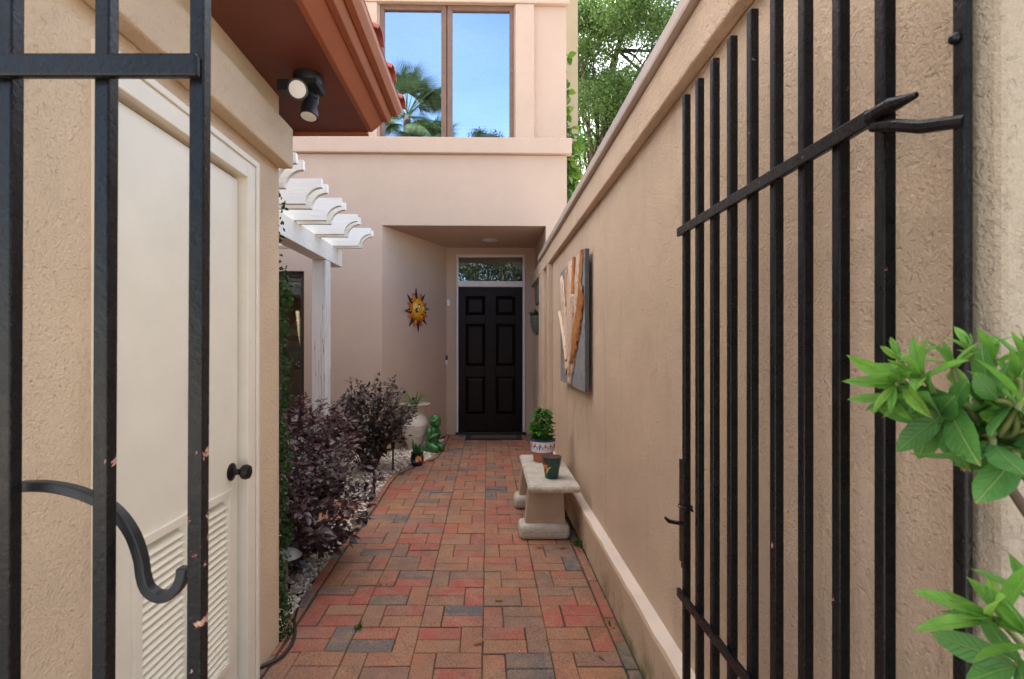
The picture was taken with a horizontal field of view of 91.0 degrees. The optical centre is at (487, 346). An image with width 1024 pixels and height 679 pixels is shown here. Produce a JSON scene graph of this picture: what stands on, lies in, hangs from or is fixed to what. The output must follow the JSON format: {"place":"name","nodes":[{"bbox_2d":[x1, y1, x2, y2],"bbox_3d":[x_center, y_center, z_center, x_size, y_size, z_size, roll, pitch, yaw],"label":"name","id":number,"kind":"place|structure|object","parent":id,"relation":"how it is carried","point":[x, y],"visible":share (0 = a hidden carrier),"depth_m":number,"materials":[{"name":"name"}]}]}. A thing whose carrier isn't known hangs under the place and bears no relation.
{"place":"outdoors","nodes":[
{"label":"outdoors","id":0,"kind":"place"},
{"bbox_2d":[279,436,449,631],"bbox_3d":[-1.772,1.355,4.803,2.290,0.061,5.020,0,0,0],"label":"gravel","id":1,"kind":"structure","parent":0,"point":[401,459],"depth_m":4.53,"materials":[{"name":"grey gravel"}]},
{"bbox_2d":[279,547,301,611],"bbox_3d":[-1.045,1.206,2.600,0.160,0.332,0.160,0,0,0],"label":"mushroom light","id":2,"kind":"object","parent":1,"relation":"on","point":[295,553],"visible":0.41,"depth_m":2.59,"materials":[{"name":"grey metal"}]},
{"bbox_2d":[279,391,366,496],"bbox_3d":[-1.577,0.892,4.534,0.908,0.952,0.941,0,0,-24],"label":"loropetalum shrub","id":3,"kind":"object","parent":1,"relation":"on","point":[302,416],"visible":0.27,"depth_m":4.47,"materials":[{"name":"purple plant"}]},
{"bbox_2d":[279,152,373,475],"bbox_3d":[-2.381,0.079,4.050,2.340,2.606,2.900,0,0,0],"label":"pergola","id":4,"kind":"object","parent":1,"relation":"on","point":[320,232],"visible":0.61,"depth_m":4.67,"materials":[{"name":"white wood"}]},
{"bbox_2d":[279,407,392,579],"bbox_3d":[-1.169,0.869,3.150,1.122,0.999,1.423,0,0,-20],"label":"loropetalum shrub","id":5,"kind":"object","parent":1,"relation":"on","point":[315,535],"visible":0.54,"depth_m":2.98,"materials":[{"name":"purple plant"}]},
{"bbox_2d":[307,372,420,472],"bbox_3d":[-1.298,0.827,5.442,1.148,1.080,0.964,0,0,30],"label":"loropetalum shrub","id":6,"kind":"object","parent":1,"relation":"on","point":[377,438],"visible":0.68,"depth_m":5.34,"materials":[{"name":"purple plant"}]},
{"bbox_2d":[371,458,377,492],"bbox_3d":[-1.000,1.177,4.420,0.068,0.390,0.068,0,0,0],"label":"path light","id":7,"kind":"object","parent":1,"relation":"on","point":[374,464],"visible":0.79,"depth_m":4.41,"materials":[{"name":"black plastic"}]},
{"bbox_2d":[391,441,395,470],"bbox_3d":[-1.035,1.202,5.480,0.068,0.340,0.068,0,0,0],"label":"path light","id":8,"kind":"object","parent":1,"relation":"on","point":[393,446],"visible":0.83,"depth_m":5.47,"materials":[{"name":"black plastic"}]},
{"bbox_2d":[410,439,423,465],"bbox_3d":[-0.806,1.206,5.718,0.156,0.300,0.159,0,0,0],"label":"painted pot","id":9,"kind":"object","parent":1,"relation":"on","point":[417,458],"visible":1,"depth_m":5.67,"materials":[{"name":"black ceramic"}]},
{"bbox_2d":[396,389,438,450],"bbox_3d":[-0.938,0.955,6.578,0.568,0.804,0.696,0,0,0],"label":"urn","id":10,"kind":"object","parent":1,"relation":"on","point":[417,429],"visible":0.71,"depth_m":6.45,"materials":[{"name":"white ceramic"}]},
{"bbox_2d":[422,415,444,452],"bbox_3d":[-0.709,1.114,6.480,0.271,0.478,0.247,0,0,32],"label":"statue","id":11,"kind":"object","parent":1,"relation":"on","point":[433,444],"visible":0.99,"depth_m":6.41,"materials":[{"name":"green ceramic"}]},
{"bbox_2d":[260,434,643,678],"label":"brick path","id":12,"kind":"structure","parent":0,"point":[444,578],"depth_m":2.73,"materials":[{"name":"brick"}]},
{"bbox_2d":[260,597,302,668],"bbox_3d":[-0.952,1.346,2.339,0.148,0.026,0.724,0,0,0],"label":"cable","id":13,"kind":"object","parent":12,"relation":"on","point":[278,658],"visible":0.83,"depth_m":2.25,"materials":[{"name":"black rubber"}]},
{"bbox_2d":[353,621,362,629],"bbox_3d":[-0.624,1.340,2.421,0.046,0.024,0.073,0,0,0],"label":"weed","id":14,"kind":"object","parent":12,"relation":"on","point":[359,627],"visible":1,"depth_m":2.41,"materials":[{"name":"green plant"}]},
{"bbox_2d":[465,434,522,439],"bbox_3d":[0.085,1.339,7.452,0.830,0.018,0.396,0,0,0],"label":"doormat","id":15,"kind":"object","parent":12,"relation":"on","point":[498,437],"visible":1,"depth_m":7.35,"materials":[{"name":"rubber"}]},
{"bbox_2d":[514,455,580,538],"bbox_3d":[0.426,1.153,3.931,0.415,0.398,1.038,0,0,0],"label":"garden bench","id":16,"kind":"object","parent":12,"relation":"on","point":[538,496],"visible":1,"depth_m":3.54,"materials":[{"name":"concrete"}]},
{"bbox_2d":[527,407,555,462],"bbox_3d":[0.446,0.729,4.196,0.254,0.450,0.247,0,0,0],"label":"potted basil","id":17,"kind":"object","parent":16,"relation":"on","point":[542,441],"visible":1,"depth_m":4.13,"materials":[{"name":"plant"}]},
{"bbox_2d":[541,454,561,478],"bbox_3d":[0.462,0.875,3.655,0.147,0.157,0.147,0,0,0],"label":"flower pot","id":18,"kind":"object","parent":16,"relation":"on","point":[551,464],"visible":1,"depth_m":3.61,"materials":[{"name":"teal ceramic"}]},
{"bbox_2d":[571,538,581,547],"bbox_3d":[0.612,1.326,3.407,0.086,0.055,0.120,0,0,0],"label":"weed","id":19,"kind":"object","parent":12,"relation":"on","point":[578,543],"visible":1,"depth_m":3.41,"materials":[{"name":"green plant"}]},
{"bbox_2d":[565,510,588,559],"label":"litter","id":20,"kind":"object","parent":12,"relation":"on","point":[568,521],"visible":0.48,"depth_m":3.80,"materials":[{"name":"soil"}]},
{"bbox_2d":[579,0,676,173],"label":"sky","id":21,"kind":"structure","parent":0,"point":[638,55],"materials":[{"name":"white"}]},
{"label":"ground","id":22,"kind":"structure","parent":0,"visible":0},
{"bbox_2d":[21,0,405,678],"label":"outbuilding","id":23,"kind":"structure","parent":22,"relation":"on","point":[259,48],"depth_m":1.49,"materials":[{"name":"paint"}]},
{"bbox_2d":[0,0,210,678],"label":"iron fence panel","id":24,"kind":"object","parent":23,"relation":"attached to","point":[106,65],"visible":1,"depth_m":0.65,"materials":[{"name":"black paint"}]},
{"bbox_2d":[118,101,252,678],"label":"service door","id":25,"kind":"structure","parent":23,"relation":"in","point":[153,166],"depth_m":1.51,"materials":[{"name":"beige paint"}]},
{"bbox_2d":[279,192,295,641],"bbox_3d":[-1.203,0.306,2.337,0.622,2.123,0.104,0,0,0],"label":"creeping fig","id":26,"kind":"object","parent":23,"relation":"attached to","point":[282,430],"visible":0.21,"depth_m":2.33,"materials":[{"name":"green plant"}]},
{"bbox_2d":[277,68,324,122],"bbox_3d":[-0.772,-1.036,2.071,0.159,0.197,0.203,0,0,0],"label":"floodlight","id":27,"kind":"object","parent":23,"relation":"attached to","point":[305,85],"visible":1,"depth_m":2.05,"materials":[{"name":"black plastic"}]},
{"bbox_2d":[279,0,577,454],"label":"house","id":28,"kind":"structure","parent":22,"relation":"on","point":[451,167],"depth_m":6.41,"materials":[{"name":"paint"}]},
{"bbox_2d":[279,272,303,427],"bbox_3d":[-2.955,0.152,6.408,1.287,2.196,0.070,0,0,-1],"label":"glass door","id":29,"kind":"structure","parent":28,"relation":"in","point":[298,364],"depth_m":6.39,"materials":[{"name":"black plastic"}]},
{"bbox_2d":[285,302,300,372],"bbox_3d":[-3.000,-0.148,8.493,0.840,1.200,0.039,0,0,-1],"label":"window","id":30,"kind":"structure","parent":28,"relation":"attached to","point":[293,348],"depth_m":8.47,"materials":[{"name":"black glass"}]},
{"bbox_2d":[404,289,428,331],"bbox_3d":[-0.936,-0.510,6.998,0.125,0.608,0.608,0,0,26],"label":"sun plaque","id":31,"kind":"object","parent":28,"relation":"attached to","point":[417,310],"visible":1,"depth_m":6.94,"materials":[{"name":"ceramic"}]},
{"bbox_2d":[380,4,513,137],"bbox_3d":[-0.522,-3.491,6.447,1.695,1.705,0.147,0,0,0],"label":"upper window","id":32,"kind":"structure","parent":28,"relation":"in","point":[453,64],"depth_m":6.42,"materials":[{"name":"blue glass"}]},
{"bbox_2d":[483,238,497,241],"bbox_3d":[0.030,-1.523,7.201,0.220,0.008,0.220,0,0,0],"label":"recessed light","id":33,"kind":"object","parent":28,"relation":"attached to","point":[490,240],"visible":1,"depth_m":7.19,"materials":[{"name":"white paint"}]},
{"bbox_2d":[459,287,521,430],"bbox_3d":[0.040,0.201,7.826,0.990,2.233,0.050,0,0,-1],"label":"front door","id":34,"kind":"structure","parent":28,"relation":"in","point":[490,318],"depth_m":7.80,"materials":[{"name":"black wood"}]},
{"bbox_2d":[566,51,587,202],"bbox_3d":[1.170,-2.399,6.989,0.612,3.444,0.555,0,0,0],"label":"climbing vine","id":35,"kind":"object","parent":28,"relation":"attached to","point":[574,176],"visible":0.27,"depth_m":7.00,"materials":[{"name":"green plant"}]},
{"bbox_2d":[578,121,600,172],"bbox_3d":[3.370,-5.237,23.637,9.436,13.275,7.922,0,0,0],"label":"oak tree","id":36,"kind":"object","parent":22,"relation":"on","point":[581,159],"depth_m":24.79,"materials":[{"name":"green plant"}]},
{"bbox_2d":[578,0,679,172],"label":"oak tree","id":37,"kind":"object","parent":22,"relation":"on","point":[619,22],"visible":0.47,"depth_m":13.10,"materials":[{"name":"green plant"}]},
{"bbox_2d":[531,0,952,678],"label":"garden wall","id":38,"kind":"structure","parent":22,"relation":"on","point":[617,430],"depth_m":1.39,"materials":[{"name":"paint"}]},
{"bbox_2d":[529,310,538,334],"bbox_3d":[0.652,-0.345,7.027,0.185,0.371,0.365,0,0,-10],"label":"wall basket","id":39,"kind":"object","parent":38,"relation":"attached to","point":[534,318],"depth_m":6.93,"materials":[{"name":"grey wicker"}]},
{"bbox_2d":[535,281,538,305],"bbox_3d":[0.694,-0.738,7.010,0.021,0.300,0.460,0,0,0],"label":"picture frame","id":40,"kind":"object","parent":38,"relation":"attached to","point":[537,294],"visible":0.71,"depth_m":7.04,"materials":[{"name":"plastic"}]},
{"bbox_2d":[558,248,588,391],"bbox_3d":[0.660,-0.175,3.924,0.090,0.965,1.121,0,0,0],"label":"wall art","id":41,"kind":"object","parent":38,"relation":"attached to","point":[573,313],"depth_m":3.63,"materials":[{"name":"natural wood"},{"name":"grey painted wood"}]},
{"bbox_2d":[842,326,1023,678],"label":"azalea shrub","id":42,"kind":"object","parent":22,"relation":"on","point":[958,427],"visible":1,"depth_m":0.48,"materials":[{"name":"green plant"}]},
{"bbox_2d":[973,0,1023,678],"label":"gate pillar","id":43,"kind":"structure","parent":22,"relation":"on","point":[998,186],"depth_m":0.59,"materials":[{"name":"paint"}]},
{"bbox_2d":[868,0,972,678],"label":"hinge post","id":44,"kind":"object","parent":43,"relation":"attached to","point":[959,122],"visible":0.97,"depth_m":0.62,"materials":[{"name":"black metal"}]},
{"bbox_2d":[664,0,918,678],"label":"iron gate","id":45,"kind":"structure","parent":44,"relation":"attached to","point":[888,103],"depth_m":1.00,"materials":[{"name":"black metal"}]}
]}

